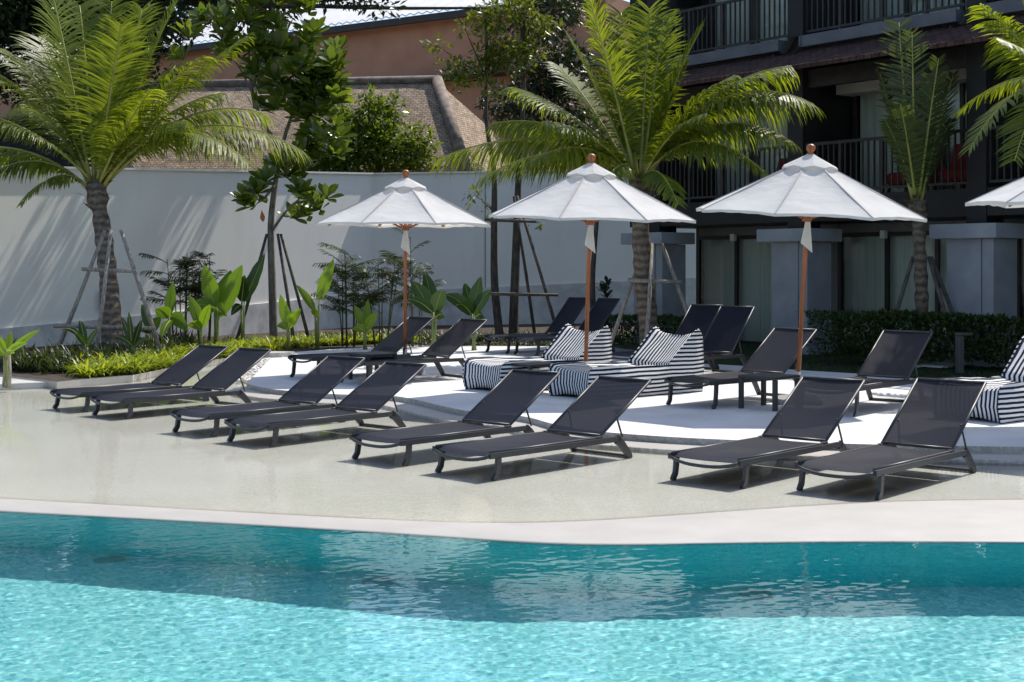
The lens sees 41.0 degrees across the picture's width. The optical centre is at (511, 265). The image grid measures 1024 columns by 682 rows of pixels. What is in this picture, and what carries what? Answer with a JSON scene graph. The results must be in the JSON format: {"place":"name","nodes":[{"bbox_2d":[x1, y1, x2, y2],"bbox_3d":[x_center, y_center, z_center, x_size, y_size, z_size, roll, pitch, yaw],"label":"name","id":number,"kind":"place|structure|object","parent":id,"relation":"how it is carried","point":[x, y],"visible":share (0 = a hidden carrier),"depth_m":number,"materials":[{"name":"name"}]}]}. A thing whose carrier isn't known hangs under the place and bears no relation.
{"place":"outdoors","nodes":[
{"label":"outdoors","id":0,"kind":"place"},
{"bbox_2d":[0,377,46,388],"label":"path","id":1,"kind":"structure","parent":0,"point":[19,383],"depth_m":17.72,"materials":[{"name":"white concrete"}]},
{"bbox_2d":[0,364,459,451],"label":"shallow water","id":2,"kind":"structure","parent":0,"point":[32,399],"depth_m":14.75,"materials":[{"name":"liquid"}]},
{"bbox_2d":[0,329,39,387],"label":"young plant","id":3,"kind":"object","parent":2,"relation":"on","point":[8,348],"visible":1,"depth_m":17.21,"materials":[{"name":"green plant"}]},
{"bbox_2d":[50,344,227,410],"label":"sun lounger","id":4,"kind":"object","parent":2,"relation":"on","point":[187,367],"visible":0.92,"depth_m":16.02,"materials":[{"name":"black fabric"}]},
{"bbox_2d":[89,347,271,419],"bbox_3d":[-3.621,1.286,15.092,0.626,0.648,2.026,0,0,40],"label":"sun lounger","id":5,"kind":"object","parent":2,"relation":"on","point":[230,370],"visible":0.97,"depth_m":15.33,"materials":[{"name":"grey fabric"}]},
{"bbox_2d":[60,329,423,378],"bbox_3d":[-4.531,1.381,23.128,2.820,0.353,10.487,0,0,24],"label":"ground cover","id":6,"kind":"object","parent":2,"relation":"on","point":[129,363],"visible":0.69,"depth_m":20.56,"materials":[{"name":"green plant"}]},
{"bbox_2d":[169,355,364,437],"bbox_3d":[-2.395,1.284,13.605,0.626,0.653,2.023,0,0,41],"label":"sun lounger","id":7,"kind":"object","parent":2,"relation":"on","point":[319,382],"visible":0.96,"depth_m":13.82,"materials":[{"name":"grey fabric"}]},
{"bbox_2d":[224,361,426,447],"bbox_3d":[-1.720,1.290,12.900,0.626,0.639,2.031,0,0,41],"label":"sun lounger","id":8,"kind":"object","parent":2,"relation":"on","point":[378,388],"visible":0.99,"depth_m":13.13,"materials":[{"name":"grey fabric"}]},
{"bbox_2d":[349,369,559,466],"bbox_3d":[-0.453,1.286,11.769,0.626,0.648,2.026,0,0,42],"label":"sun lounger","id":9,"kind":"object","parent":2,"relation":"on","point":[509,398],"visible":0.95,"depth_m":11.98,"materials":[{"name":"grey fabric"}]},
{"bbox_2d":[432,376,651,480],"bbox_3d":[0.283,1.287,11.029,0.626,0.645,2.027,0,0,43],"label":"sun lounger","id":10,"kind":"object","parent":2,"relation":"on","point":[598,407],"visible":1,"depth_m":11.27,"materials":[{"name":"grey fabric"}]},
{"bbox_2d":[668,376,864,488],"bbox_3d":[2.030,1.275,10.677,0.626,0.669,2.012,0,0,41],"label":"sun lounger","id":11,"kind":"object","parent":2,"relation":"on","point":[813,408],"visible":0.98,"depth_m":10.95,"materials":[{"name":"grey fabric"}]},
{"bbox_2d":[794,377,986,500],"bbox_3d":[2.864,1.261,10.195,0.626,0.697,1.993,0,0,41],"label":"sun lounger","id":12,"kind":"object","parent":2,"relation":"on","point":[934,413],"visible":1,"depth_m":10.50,"materials":[{"name":"grey fabric"}]},
{"bbox_2d":[0,323,633,387],"bbox_3d":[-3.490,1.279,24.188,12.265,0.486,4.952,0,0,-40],"label":"shade grass","id":13,"kind":"structure","parent":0,"point":[46,360],"depth_m":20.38,"materials":[{"name":"green plant"}]},
{"bbox_2d":[60,320,97,358],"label":"strap leaf plant","id":14,"kind":"object","parent":13,"relation":"on","point":[80,333],"visible":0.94,"depth_m":19.67,"materials":[{"name":"green plant"}]},
{"bbox_2d":[53,229,162,353],"bbox_3d":[-6.238,0.487,20.945,1.792,2.092,0.934,0,0,0],"label":"tree support","id":15,"kind":"object","parent":13,"relation":"on","point":[99,326],"visible":0.8,"depth_m":21.15,"materials":[{"name":"wood"}]},
{"bbox_2d":[115,312,147,354],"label":"strap leaf plant","id":16,"kind":"object","parent":13,"relation":"on","point":[131,339],"visible":0.91,"depth_m":20.61,"materials":[{"name":"green plant"}]},
{"bbox_2d":[141,304,160,345],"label":"banana plant","id":17,"kind":"object","parent":13,"relation":"on","point":[156,321],"visible":0.55,"depth_m":22.19,"materials":[{"name":"green plant"}]},
{"bbox_2d":[0,0,312,350],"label":"coconut palm","id":18,"kind":"object","parent":13,"relation":"on","point":[117,145],"visible":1,"depth_m":22.82,"materials":[{"name":"green plant"}]},
{"bbox_2d":[155,282,188,338],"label":"banana plant","id":19,"kind":"object","parent":13,"relation":"on","point":[176,318],"visible":0.94,"depth_m":22.82,"materials":[{"name":"green plant"}]},
{"bbox_2d":[137,251,214,337],"bbox_3d":[-6.085,0.619,25.153,1.274,1.764,1.256,0,0,39],"label":"bamboo palm","id":20,"kind":"object","parent":13,"relation":"on","point":[180,288],"visible":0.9,"depth_m":25.03,"materials":[{"name":"green plant"}]},
{"bbox_2d":[167,250,226,340],"bbox_3d":[-5.939,0.612,25.771,1.233,1.778,1.334,0,0,0],"label":"bamboo palm","id":21,"kind":"object","parent":13,"relation":"on","point":[197,275],"visible":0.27,"depth_m":25.68,"materials":[{"name":"green plant"}]},
{"bbox_2d":[187,295,210,344],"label":"banana plant","id":22,"kind":"object","parent":13,"relation":"on","point":[200,317],"visible":0.94,"depth_m":22.68,"materials":[{"name":"green plant"}]},
{"bbox_2d":[182,265,242,343],"bbox_3d":[-5.087,0.760,23.361,1.009,1.531,0.764,0,0,-39],"label":"banana plant","id":23,"kind":"object","parent":13,"relation":"on","point":[219,298],"visible":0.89,"depth_m":23.48,"materials":[{"name":"green plant"}]},
{"bbox_2d":[231,254,264,339],"bbox_3d":[-4.725,0.660,24.248,0.288,1.729,0.682,0,0,42],"label":"banana plant","id":24,"kind":"object","parent":13,"relation":"on","point":[249,284],"visible":0.94,"depth_m":24.33,"materials":[{"name":"green plant"}]},
{"bbox_2d":[164,0,358,339],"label":"leaf tree","id":25,"kind":"object","parent":13,"relation":"on","point":[320,77],"visible":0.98,"depth_m":26.15,"materials":[{"name":"green plant"}]},
{"bbox_2d":[235,233,308,338],"bbox_3d":[-4.567,0.461,26.150,1.414,2.139,0.514,0,0,13],"label":"tree support","id":26,"kind":"object","parent":13,"relation":"on","point":[285,283],"visible":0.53,"depth_m":26.21,"materials":[{"name":"brown wood"}]},
{"bbox_2d":[276,294,300,350],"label":"banana plant","id":27,"kind":"object","parent":13,"relation":"on","point":[289,320],"visible":0.97,"depth_m":23.45,"materials":[{"name":"green plant"}]},
{"bbox_2d":[297,259,333,349],"bbox_3d":[-3.474,0.706,24.209,0.339,1.636,0.587,0,0,44],"label":"banana plant","id":28,"kind":"object","parent":13,"relation":"on","point":[325,281],"visible":0.94,"depth_m":24.29,"materials":[{"name":"green plant"}]},
{"bbox_2d":[311,242,384,346],"bbox_3d":[-3.054,0.540,25.077,1.458,1.923,1.046,0,0,0],"label":"bamboo palm","id":29,"kind":"object","parent":13,"relation":"on","point":[341,291],"visible":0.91,"depth_m":25.03,"materials":[{"name":"green plant"}]},
{"bbox_2d":[352,300,376,349],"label":"banana plant","id":30,"kind":"object","parent":13,"relation":"on","point":[366,319],"visible":0.98,"depth_m":23.98,"materials":[{"name":"green plant"}]},
{"bbox_2d":[344,250,413,346],"bbox_3d":[-2.364,0.613,25.215,1.572,1.778,1.099,0,0,0],"label":"bamboo palm","id":31,"kind":"object","parent":13,"relation":"on","point":[382,275],"visible":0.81,"depth_m":25.11,"materials":[{"name":"green plant"}]},
{"bbox_2d":[386,228,446,346],"bbox_3d":[-1.731,0.406,24.839,1.006,2.189,1.144,0,0,-32],"label":"bamboo palm","id":32,"kind":"object","parent":13,"relation":"on","point":[417,268],"visible":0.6,"depth_m":24.89,"materials":[{"name":"green plant"}]},
{"bbox_2d":[407,273,445,344],"bbox_3d":[-1.412,0.826,23.493,0.666,1.401,0.625,0,0,9],"label":"banana plant","id":33,"kind":"object","parent":13,"relation":"on","point":[428,297],"visible":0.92,"depth_m":23.41,"materials":[{"name":"green plant"}]},
{"bbox_2d":[446,276,490,349],"bbox_3d":[-0.707,0.862,23.632,0.795,1.333,0.652,0,0,35],"label":"banana plant","id":34,"kind":"object","parent":13,"relation":"on","point":[472,301],"visible":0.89,"depth_m":23.76,"materials":[{"name":"green plant"}]},
{"bbox_2d":[420,0,540,342],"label":"slim tree","id":35,"kind":"object","parent":13,"relation":"on","point":[490,52],"visible":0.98,"depth_m":26.36,"materials":[{"name":"green plant"}]},
{"bbox_2d":[484,195,557,332],"bbox_3d":[0.208,0.093,26.150,1.994,2.875,1.296,0,0,-44],"label":"tree support","id":36,"kind":"object","parent":13,"relation":"on","point":[518,221],"visible":0.78,"depth_m":26.22,"materials":[{"name":"brown wood"}]},
{"bbox_2d":[493,0,562,341],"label":"slim tree","id":37,"kind":"object","parent":13,"relation":"on","point":[514,302],"visible":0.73,"depth_m":26.68,"materials":[{"name":"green plant"}]},
{"bbox_2d":[11,0,629,67],"label":"sky","id":38,"kind":"structure","parent":0,"point":[624,0],"materials":[{"name":"white"}]},
{"bbox_2d":[0,0,644,169],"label":"terracotta building","id":39,"kind":"structure","parent":0,"point":[389,47],"depth_m":45.83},
{"bbox_2d":[0,512,1023,681],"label":"pool water","id":40,"kind":"structure","parent":0,"point":[94,599],"depth_m":6.34,"materials":[{"name":"teal liquid"}]},
{"bbox_2d":[0,402,1023,520],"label":"pool shelf","id":41,"kind":"object","parent":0,"point":[300,473],"visible":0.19,"depth_m":10.21,"materials":[{"name":"concrete"}]},
{"bbox_2d":[226,388,1023,465],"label":"patio step","id":42,"kind":"object","parent":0,"point":[979,459],"visible":0.37,"depth_m":11.80,"materials":[{"name":"concrete"}]},
{"bbox_2d":[247,346,1023,453],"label":"patio","id":43,"kind":"structure","parent":0,"point":[694,418],"depth_m":14.32,"materials":[{"name":"concrete"}]},
{"bbox_2d":[236,356,287,381],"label":"pebbles","id":44,"kind":"object","parent":43,"relation":"on","point":[247,376],"visible":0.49,"depth_m":19.72,"materials":[{"name":"white gravel"}]},
{"bbox_2d":[264,351,294,357],"bbox_3d":[-3.896,1.452,22.131,0.732,0.095,0.429,0,0,0],"label":"edging stone","id":45,"kind":"object","parent":43,"relation":"on","point":[271,354],"visible":0.41,"depth_m":22.00,"materials":[{"name":"white stone"}]},
{"bbox_2d":[287,316,433,376],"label":"sun lounger","id":46,"kind":"object","parent":43,"relation":"on","point":[392,341],"visible":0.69,"depth_m":18.72,"materials":[{"name":"black fabric"}]},
{"bbox_2d":[348,351,396,378],"bbox_3d":[-1.806,1.308,17.723,0.460,0.345,0.460,0,0,-40],"label":"side table","id":47,"kind":"object","parent":43,"relation":"on","point":[368,355],"visible":0.62,"depth_m":17.62,"materials":[{"name":"black metal"}]},
{"bbox_2d":[316,170,490,374],"bbox_3d":[-1.449,0.092,18.585,2.309,2.776,2.308,0,1,0],"label":"patio umbrella","id":48,"kind":"object","parent":43,"relation":"on","point":[405,203],"visible":0.97,"depth_m":18.10,"materials":[{"name":"white fabric"}]},
{"bbox_2d":[341,318,487,382],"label":"sun lounger","id":49,"kind":"object","parent":43,"relation":"on","point":[449,342],"visible":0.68,"depth_m":17.94,"materials":[{"name":"black fabric"}]},
{"bbox_2d":[511,361,553,369],"bbox_3d":[0.240,1.308,15.900,0.460,0.345,0.460,0,0,-38],"label":"side table","id":50,"kind":"object","parent":43,"relation":"on","point":[529,365],"visible":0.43,"depth_m":15.74,"materials":[{"name":"black metal"}]},
{"bbox_2d":[484,297,585,353],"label":"sun lounger","id":51,"kind":"object","parent":43,"relation":"on","point":[570,310],"visible":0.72,"depth_m":23.87,"materials":[{"name":"black fabric"}]},
{"bbox_2d":[462,324,612,389],"bbox_3d":[0.326,1.112,16.593,1.810,0.747,0.816,0,0,-40],"label":"bean bag chair","id":52,"kind":"object","parent":43,"relation":"on","point":[566,344],"visible":0.48,"depth_m":16.68,"materials":[{"name":"fabric"}]},
{"bbox_2d":[512,298,619,355],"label":"sun lounger","id":53,"kind":"object","parent":43,"relation":"on","point":[601,310],"visible":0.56,"depth_m":23.21,"materials":[{"name":"black fabric"}]},
{"bbox_2d":[489,154,695,361],"bbox_3d":[0.888,0.094,15.909,2.309,2.776,2.309,1,3,-4],"label":"patio umbrella","id":54,"kind":"object","parent":43,"relation":"on","point":[590,193],"visible":0.88,"depth_m":15.35,"materials":[{"name":"white fabric"}]},
{"bbox_2d":[548,327,703,396],"bbox_3d":[1.324,1.112,15.743,1.810,0.747,0.816,0,0,-38],"label":"bean bag chair","id":55,"kind":"object","parent":43,"relation":"on","point":[658,356],"visible":0.81,"depth_m":15.73,"materials":[{"name":"fabric"}]},
{"bbox_2d":[612,304,720,369],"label":"sun lounger","id":56,"kind":"object","parent":43,"relation":"on","point":[699,316],"visible":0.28,"depth_m":19.50,"materials":[{"name":"black fabric"}]},
{"bbox_2d":[703,305,754,371],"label":"sun lounger","id":57,"kind":"object","parent":43,"relation":"on","point":[726,329],"visible":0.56,"depth_m":18.73,"materials":[{"name":"black fabric"}]},
{"bbox_2d":[664,327,816,408],"bbox_3d":[2.521,1.104,14.912,1.996,0.772,0.626,0,0,-44],"label":"sun lounger","id":58,"kind":"object","parent":43,"relation":"on","point":[776,351],"visible":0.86,"depth_m":15.25,"materials":[{"name":"black fabric"}]},
{"bbox_2d":[738,373,799,411],"bbox_3d":[2.660,1.308,14.150,0.460,0.345,0.460,0,0,44],"label":"side table","id":59,"kind":"object","parent":43,"relation":"on","point":[773,377],"visible":0.87,"depth_m":14.12,"materials":[{"name":"black metal"}]},
{"bbox_2d":[696,144,926,404],"bbox_3d":[3.120,0.096,14.623,2.309,2.776,2.309,3,3,4],"label":"patio umbrella","id":60,"kind":"object","parent":43,"relation":"on","point":[808,187],"visible":0.91,"depth_m":14.07,"materials":[{"name":"white fabric"}]},
{"bbox_2d":[843,330,933,416],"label":"sun lounger","id":61,"kind":"object","parent":43,"relation":"on","point":[895,353],"visible":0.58,"depth_m":14.72,"materials":[{"name":"black fabric"}]},
{"bbox_2d":[938,336,1023,423],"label":"bean bag chair","id":62,"kind":"object","parent":43,"relation":"on","point":[1001,400],"visible":0.7,"depth_m":12.90,"materials":[{"name":"fabric"}]},
{"bbox_2d":[954,0,1023,168],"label":"coconut palm","id":63,"kind":"object","parent":43,"relation":"on","point":[1014,50],"visible":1,"depth_m":16.63,"materials":[{"name":"green plant"}]},
{"bbox_2d":[965,177,1023,207],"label":"patio umbrella","id":64,"kind":"object","parent":43,"relation":"on","point":[1010,195],"visible":1,"depth_m":12.61,"materials":[{"name":"white fabric"}]},
{"bbox_2d":[528,333,1004,378],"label":"lawn","id":65,"kind":"structure","parent":0,"point":[754,349],"depth_m":20.73,"materials":[{"name":"green plant"}]},
{"bbox_2d":[596,275,613,330],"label":"potted plant","id":66,"kind":"object","parent":65,"relation":"on","point":[604,287],"visible":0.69,"depth_m":25.18,"materials":[{"name":"green plant"}]},
{"bbox_2d":[590,140,638,309],"bbox_3d":[1.673,-0.439,24.547,1.395,3.886,0.943,0,0,0],"label":"slim tree","id":67,"kind":"object","parent":65,"relation":"on","point":[592,279],"visible":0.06,"depth_m":24.56,"materials":[{"name":"brown plant"}]},
{"bbox_2d":[426,0,826,345],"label":"coconut palm","id":68,"kind":"object","parent":65,"relation":"on","point":[634,132],"visible":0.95,"depth_m":21.13,"materials":[{"name":"green plant"}]},
{"bbox_2d":[601,313,683,347],"bbox_3d":[2.388,1.141,23.649,2.645,0.676,0.983,0,0,42],"label":"hedge","id":69,"kind":"object","parent":65,"relation":"on","point":[666,319],"visible":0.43,"depth_m":23.60,"materials":[{"name":"green plant"}]},
{"bbox_2d":[611,243,705,361],"bbox_3d":[2.218,0.592,21.365,1.384,1.881,0.908,0,0,-30],"label":"tree support","id":70,"kind":"object","parent":65,"relation":"on","point":[649,280],"visible":0.73,"depth_m":21.36,"materials":[{"name":"wood"}]},
{"bbox_2d":[795,307,1023,366],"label":"hedge","id":71,"kind":"object","parent":65,"relation":"on","point":[884,319],"visible":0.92,"depth_m":19.98,"materials":[{"name":"green plant"}]},
{"bbox_2d":[874,16,959,362],"bbox_3d":[5.976,-1.124,20.430,1.194,5.278,1.923,0,0,30],"label":"coconut palm","id":72,"kind":"object","parent":65,"relation":"on","point":[915,160],"visible":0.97,"depth_m":20.38,"materials":[{"name":"green plant"}]},
{"bbox_2d":[889,256,960,351],"bbox_3d":[6.207,0.697,20.558,1.342,1.670,0.664,0,0,23],"label":"tree support","id":73,"kind":"object","parent":65,"relation":"on","point":[935,273],"visible":0.45,"depth_m":20.61,"materials":[{"name":"wood"}]},
{"bbox_2d":[917,362,964,367],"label":"stepping slab","id":74,"kind":"structure","parent":65,"relation":"on","point":[940,365],"depth_m":20.18,"materials":[{"name":"concrete"}]},
{"bbox_2d":[955,332,972,373],"bbox_3d":[6.276,1.218,19.011,0.240,0.565,0.094,0,0,-20],"label":"garden light","id":75,"kind":"object","parent":65,"relation":"on","point":[959,352],"visible":1,"depth_m":18.95,"materials":[{"name":"metal"}]},
{"label":"ground","id":76,"kind":"structure","parent":0,"visible":0},
{"bbox_2d":[0,121,133,167],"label":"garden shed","id":77,"kind":"structure","parent":76,"relation":"on","point":[59,159],"depth_m":31.18,"materials":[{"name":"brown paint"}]},
{"bbox_2d":[0,0,595,122],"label":"shade tree","id":78,"kind":"object","parent":76,"relation":"on","point":[15,17],"visible":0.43,"depth_m":31.09,"materials":[{"name":"green plant"}]},
{"bbox_2d":[132,75,532,172],"bbox_3d":[-4.746,-1.865,39.595,11.892,6.930,8.809,0,0,0],"label":"tiled villa","id":79,"kind":"object","parent":76,"relation":"on","point":[447,115],"visible":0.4,"depth_m":37.46,"materials":[{"name":"beige tile"}]},
{"bbox_2d":[0,165,695,347],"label":"boundary wall","id":80,"kind":"structure","parent":76,"relation":"on","point":[47,244],"depth_m":30.11,"materials":[{"name":"white paint"}]},
{"bbox_2d":[290,81,444,172],"bbox_3d":[-3.740,-1.584,35.002,4.026,6.368,1.975,0,0,0],"label":"leafy bush","id":81,"kind":"object","parent":76,"relation":"on","point":[377,137],"visible":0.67,"depth_m":34.83,"materials":[{"name":"green plant"}]},
{"bbox_2d":[472,31,625,166],"bbox_3d":[1.265,-2.416,36.483,4.787,8.032,2.009,0,0,0],"label":"dark tree","id":82,"kind":"object","parent":76,"relation":"on","point":[552,91],"visible":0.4,"depth_m":36.27,"materials":[{"name":"green plant"}]},
{"bbox_2d":[621,0,1023,366],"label":"hotel building","id":83,"kind":"structure","parent":76,"relation":"on","point":[829,52],"depth_m":23.41,"materials":[{"name":"grey paint"}]},
{"bbox_2d":[697,235,761,344],"bbox_3d":[4.643,0.469,26.006,0.060,2.082,3.140,0,0,-37],"label":"sliding door","id":84,"kind":"structure","parent":83,"relation":"in","point":[736,243],"depth_m":26.42,"materials":[{"name":"black metal"}]},
{"bbox_2d":[709,110,754,201],"bbox_3d":[4.910,-2.162,25.650,0.060,2.000,3.350,0,0,-37],"label":"sliding door","id":85,"kind":"structure","parent":83,"relation":"in","point":[752,153],"depth_m":26.09,"materials":[{"name":"black metal"}]},
{"bbox_2d":[709,0,754,51],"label":"sliding door","id":86,"kind":"structure","parent":83,"relation":"in","point":[710,1],"depth_m":26.93,"materials":[{"name":"black metal"}]},
{"bbox_2d":[776,158,786,170],"bbox_3d":[4.970,-1.559,24.739,0.640,0.806,0.770,0,0,36],"label":"balcony chair","id":87,"kind":"object","parent":83,"relation":"on","point":[782,161],"visible":0.02,"depth_m":25.10,"materials":[{"name":"red fabric"}]},
{"bbox_2d":[838,231,945,355],"bbox_3d":[6.773,0.469,23.166,0.060,2.082,3.140,0,0,-37],"label":"sliding door","id":88,"kind":"structure","parent":83,"relation":"in","point":[906,233],"depth_m":23.56,"materials":[{"name":"grey metal"}]},
{"bbox_2d":[853,83,965,191],"bbox_3d":[7.040,-2.162,22.810,0.060,2.000,3.350,0,0,-37],"label":"sliding door","id":89,"kind":"structure","parent":83,"relation":"in","point":[962,85],"depth_m":23.25,"materials":[{"name":"black metal"}]},
{"bbox_2d":[853,0,965,25],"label":"balcony railing","id":90,"kind":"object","parent":83,"relation":"in","point":[854,1],"depth_m":23.24,"materials":[{"name":"black metal"}]},
{"bbox_2d":[887,145,946,192],"bbox_3d":[6.650,-1.559,22.499,0.770,0.806,0.640,0,0,-20],"label":"balcony chair","id":91,"kind":"object","parent":83,"relation":"on","point":[932,180],"visible":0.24,"depth_m":22.31,"materials":[{"name":"red fabric"}]},
{"bbox_2d":[939,144,965,189],"bbox_3d":[7.220,-1.559,21.739,0.640,0.806,0.770,0,0,36],"label":"balcony chair","id":92,"kind":"object","parent":83,"relation":"on","point":[958,164],"visible":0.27,"depth_m":21.64,"materials":[{"name":"red fabric"}]},
{"bbox_2d":[1017,239,1021,342],"bbox_3d":[8.903,0.469,20.326,0.060,2.082,3.140,0,0,-37],"label":"sliding door","id":93,"kind":"structure","parent":83,"relation":"in","point":[1019,241],"depth_m":21.52,"materials":[{"name":"black metal"}]},
{"label":"pool floor","id":94,"kind":"structure","parent":0,"visible":0},
{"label":"pool side walls","id":95,"kind":"structure","parent":94,"relation":"on","visible":0},
{"bbox_2d":[0,497,1023,544],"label":"pool rim","id":96,"kind":"object","parent":95,"relation":"on","point":[970,520],"visible":0.88,"depth_m":8.37,"materials":[{"name":"concrete"}]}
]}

